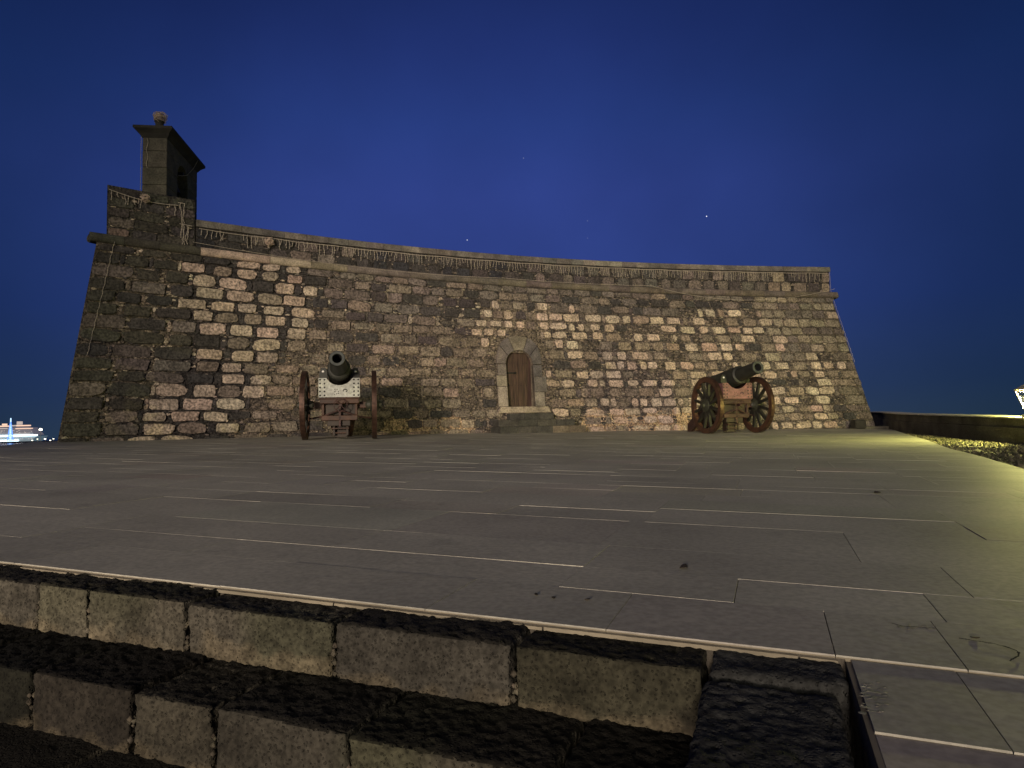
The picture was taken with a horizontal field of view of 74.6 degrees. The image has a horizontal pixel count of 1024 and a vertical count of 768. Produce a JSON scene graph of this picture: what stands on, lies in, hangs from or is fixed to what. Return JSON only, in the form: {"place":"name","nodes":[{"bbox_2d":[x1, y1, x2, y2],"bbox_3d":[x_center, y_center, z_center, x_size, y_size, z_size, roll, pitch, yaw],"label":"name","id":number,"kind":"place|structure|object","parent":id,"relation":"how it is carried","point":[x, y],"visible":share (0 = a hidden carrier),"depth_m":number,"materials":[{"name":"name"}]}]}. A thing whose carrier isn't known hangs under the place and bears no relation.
{"place":"outdoors","nodes":[
{"label":"outdoors","id":0,"kind":"place"},
{"bbox_2d":[0,441,41,442],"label":"quay","id":1,"kind":"structure","parent":0,"point":[20,441],"depth_m":638.44,"materials":[{"name":"grey concrete"}]},
{"bbox_2d":[7,418,13,440],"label":"light cone","id":2,"kind":"object","parent":1,"relation":"on","point":[10,437],"visible":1,"depth_m":698.26,"materials":[{"name":"blue"}]},
{"bbox_2d":[0,438,57,445],"bbox_3d":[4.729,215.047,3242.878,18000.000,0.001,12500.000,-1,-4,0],"label":"sea","id":3,"kind":"structure","parent":0,"point":[47,439],"depth_m":600.42,"materials":[{"name":"liquid"}]},
{"bbox_2d":[0,421,46,441],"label":"cruise ship","id":4,"kind":"object","parent":3,"relation":"on","point":[23,433],"visible":0.84,"depth_m":899.38},
{"bbox_2d":[0,429,1023,767],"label":"terrace paving","id":5,"kind":"structure","parent":0,"point":[902,587],"depth_m":3.16,"materials":[{"name":"grey stone"}]},
{"bbox_2d":[297,351,380,439],"bbox_3d":[-4.209,0.369,16.518,1.940,1.964,3.717,0,-4,-12],"label":"cannon","id":6,"kind":"object","parent":5,"relation":"on","point":[339,404],"visible":1,"depth_m":15.78,"materials":[{"name":"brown wood"}]},
{"bbox_2d":[687,361,774,433],"bbox_3d":[6.262,0.478,19.950,1.940,1.964,3.717,0,-4,-14],"label":"cannon","id":7,"kind":"object","parent":5,"relation":"on","point":[728,395],"visible":1,"depth_m":19.25,"materials":[{"name":"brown wood"}]},
{"bbox_2d":[850,419,888,428],"bbox_3d":[12.785,1.442,24.039,1.200,0.360,0.500,-1,-4,0],"label":"corner stone","id":8,"kind":"object","parent":5,"relation":"on","point":[859,424],"visible":0.84,"depth_m":23.83,"materials":[{"name":"grey stone"}]},
{"bbox_2d":[0,0,1023,437],"label":"sky","id":9,"kind":"structure","parent":0,"point":[879,144],"materials":[{"name":"blue"}]},
{"bbox_2d":[902,432,1023,468],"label":"ground","id":10,"kind":"structure","parent":0,"point":[977,450],"depth_m":11.82,"materials":[{"name":"grey gravel"}]},
{"bbox_2d":[0,564,854,767],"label":"stone steps","id":11,"kind":"structure","parent":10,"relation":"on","point":[97,671],"depth_m":1.77,"materials":[{"name":"grey stone"}]},
{"bbox_2d":[57,120,874,441],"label":"stone fort","id":12,"kind":"structure","parent":10,"relation":"on","point":[199,340],"depth_m":20.29,"materials":[{"name":"brown stone"}]},
{"bbox_2d":[87,241,114,353],"bbox_3d":[-9.717,-2.084,15.900,0.027,2.914,0.662,-3,-4,22],"label":"light garland","id":13,"kind":"object","parent":12,"relation":"attached to","point":[100,299],"visible":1,"depth_m":15.84,"materials":[{"name":"plastic"}]},
{"bbox_2d":[140,194,150,202],"bbox_3d":[-9.164,-4.628,16.778,0.252,0.232,0.232,-1,-4,0],"label":"light bundle","id":14,"kind":"object","parent":12,"relation":"attached to","point":[144,198],"visible":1,"depth_m":16.74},
{"bbox_2d":[109,189,190,244],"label":"icicle lights","id":15,"kind":"object","parent":12,"relation":"hanging from","point":[159,203],"visible":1,"depth_m":17.21,"materials":[{"name":"plastic"}]},
{"bbox_2d":[153,111,167,123],"bbox_3d":[-9.324,-7.051,17.813,0.353,0.397,0.318,-1,-4,0],"label":"light bundle","id":16,"kind":"object","parent":12,"relation":"attached to","point":[157,116],"visible":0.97,"depth_m":17.74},
{"bbox_2d":[265,237,274,245],"bbox_3d":[-6.692,-3.933,18.563,0.226,0.272,0.252,-3,-4,30],"label":"light bundle","id":17,"kind":"object","parent":12,"relation":"attached to","point":[269,241],"visible":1,"depth_m":18.53,"materials":[{"name":"beige"}]},
{"bbox_2d":[195,242,490,277],"bbox_3d":[-4.368,-3.527,19.782,9.145,0.176,0.297,1,-4,-30],"label":"light garland","id":18,"kind":"object","parent":12,"relation":"attached to","point":[345,265],"visible":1,"depth_m":19.64,"materials":[{"name":"plastic"}]},
{"bbox_2d":[199,228,826,281],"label":"icicle lights","id":19,"kind":"object","parent":12,"relation":"hanging from","point":[726,274],"visible":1,"depth_m":22.16,"materials":[{"name":"plastic"}]},
{"bbox_2d":[506,353,531,406],"bbox_3d":[0.176,-0.171,21.916,0.950,1.840,0.130,0,-4,-22],"label":"door","id":20,"kind":"structure","parent":12,"relation":"in","point":[518,366],"depth_m":21.91,"materials":[{"name":"brown wood"}]},
{"bbox_2d":[508,278,648,285],"bbox_3d":[2.243,-3.461,22.881,5.517,0.067,0.106,0,-4,-20],"label":"light garland","id":21,"kind":"object","parent":12,"relation":"attached to","point":[582,283],"visible":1,"depth_m":22.98,"materials":[{"name":"plastic"}]},
{"bbox_2d":[650,285,833,299],"bbox_3d":[8.527,-3.317,24.583,7.538,0.513,0.111,0,-4,-13],"label":"light garland","id":22,"kind":"object","parent":12,"relation":"attached to","point":[731,299],"visible":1,"depth_m":24.80,"materials":[{"name":"metal"}]},
{"bbox_2d":[871,411,1023,444],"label":"wall","id":23,"kind":"structure","parent":10,"relation":"on","point":[1001,428],"depth_m":16.78,"materials":[{"name":"stone"}]},
{"bbox_2d":[1014,384,1023,416],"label":"lantern","id":24,"kind":"object","parent":23,"relation":"on","point":[1020,389],"depth_m":13.38,"materials":[{"name":"metal"}]}
]}

